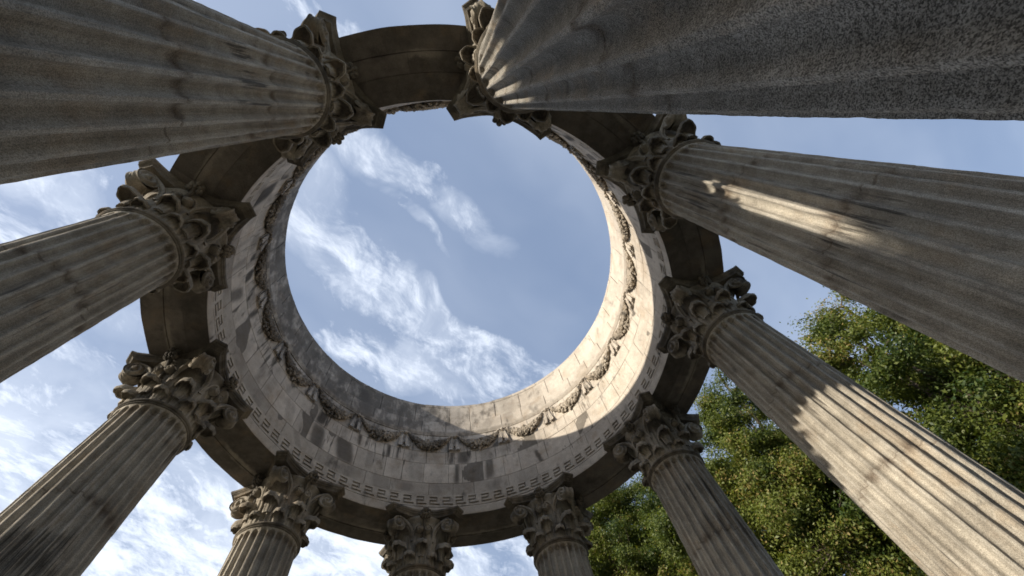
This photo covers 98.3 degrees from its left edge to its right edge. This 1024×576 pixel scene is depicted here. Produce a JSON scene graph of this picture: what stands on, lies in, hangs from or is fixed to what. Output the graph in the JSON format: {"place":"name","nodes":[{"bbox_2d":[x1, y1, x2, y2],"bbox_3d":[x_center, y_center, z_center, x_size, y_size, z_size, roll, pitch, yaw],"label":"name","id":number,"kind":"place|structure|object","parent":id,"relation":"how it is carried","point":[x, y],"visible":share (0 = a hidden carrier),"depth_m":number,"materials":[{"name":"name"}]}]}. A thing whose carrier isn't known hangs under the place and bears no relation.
{"place":"outdoors","nodes":[
{"label":"outdoors","id":0,"kind":"place"},
{"bbox_2d":[0,0,1023,575],"label":"sky","id":1,"kind":"structure","parent":0,"point":[437,259],"materials":[{"name":"blue"}]},
{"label":"floor","id":2,"kind":"structure","parent":0,"visible":0},
{"bbox_2d":[0,339,253,575],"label":"fluted column","id":3,"kind":"structure","parent":2,"relation":"on","point":[68,513],"depth_m":5.31,"materials":[{"name":"stone"}]},
{"bbox_2d":[140,24,723,547],"bbox_3d":[-1.174,0.303,9.257,10.248,3.776,10.238,0,-69,-8],"label":"entablature ring","id":4,"kind":"object","parent":3,"relation":"on","point":[318,408],"visible":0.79,"depth_m":8.93,"materials":[{"name":"stone"}]},
{"bbox_2d":[0,158,256,382],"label":"fluted column","id":5,"kind":"structure","parent":2,"relation":"on","point":[157,228],"depth_m":4.54,"materials":[{"name":"stone"}]},
{"bbox_2d":[0,0,386,184],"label":"fluted column","id":6,"kind":"structure","parent":2,"relation":"on","point":[88,84],"depth_m":2.21,"materials":[{"name":"stone"}]},
{"bbox_2d":[217,450,344,575],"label":"fluted column","id":7,"kind":"structure","parent":2,"relation":"on","point":[280,503],"depth_m":7.35,"materials":[{"name":"stone"}]},
{"bbox_2d":[379,502,463,575],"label":"fluted column","id":8,"kind":"structure","parent":2,"relation":"on","point":[420,542],"depth_m":8.34,"materials":[{"name":"stone"}]},
{"bbox_2d":[504,472,593,575],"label":"fluted column","id":9,"kind":"structure","parent":2,"relation":"on","point":[552,521],"depth_m":8.34,"materials":[{"name":"stone"}]},
{"bbox_2d":[602,391,783,575],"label":"fluted column","id":10,"kind":"structure","parent":2,"relation":"on","point":[653,437],"depth_m":7.04,"materials":[{"name":"stone"}]},
{"bbox_2d":[446,0,1023,139],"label":"fluted column","id":11,"kind":"structure","parent":2,"relation":"on","point":[528,65],"depth_m":0.82,"materials":[{"name":"stone"}]},
{"bbox_2d":[595,114,1023,381],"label":"fluted column","id":12,"kind":"structure","parent":2,"relation":"on","point":[937,254],"depth_m":2.95,"materials":[{"name":"stone"}]},
{"bbox_2d":[656,266,1023,575],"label":"fluted column","id":13,"kind":"structure","parent":2,"relation":"on","point":[927,502],"depth_m":4.36,"materials":[{"name":"stone"}]},
{"label":"ground","id":14,"kind":"structure","parent":0,"visible":0},
{"bbox_2d":[585,472,753,575],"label":"oak tree","id":15,"kind":"object","parent":14,"relation":"on","point":[616,543],"visible":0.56,"depth_m":21.84,"materials":[{"name":"green plant"}]},
{"bbox_2d":[630,367,927,575],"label":"oak tree","id":16,"kind":"object","parent":14,"relation":"on","point":[800,511],"visible":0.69,"depth_m":15.81,"materials":[{"name":"green plant"}]},
{"bbox_2d":[779,286,1023,575],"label":"oak tree","id":17,"kind":"object","parent":14,"relation":"on","point":[965,401],"visible":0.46,"depth_m":13.15,"materials":[{"name":"green plant"}]}
]}

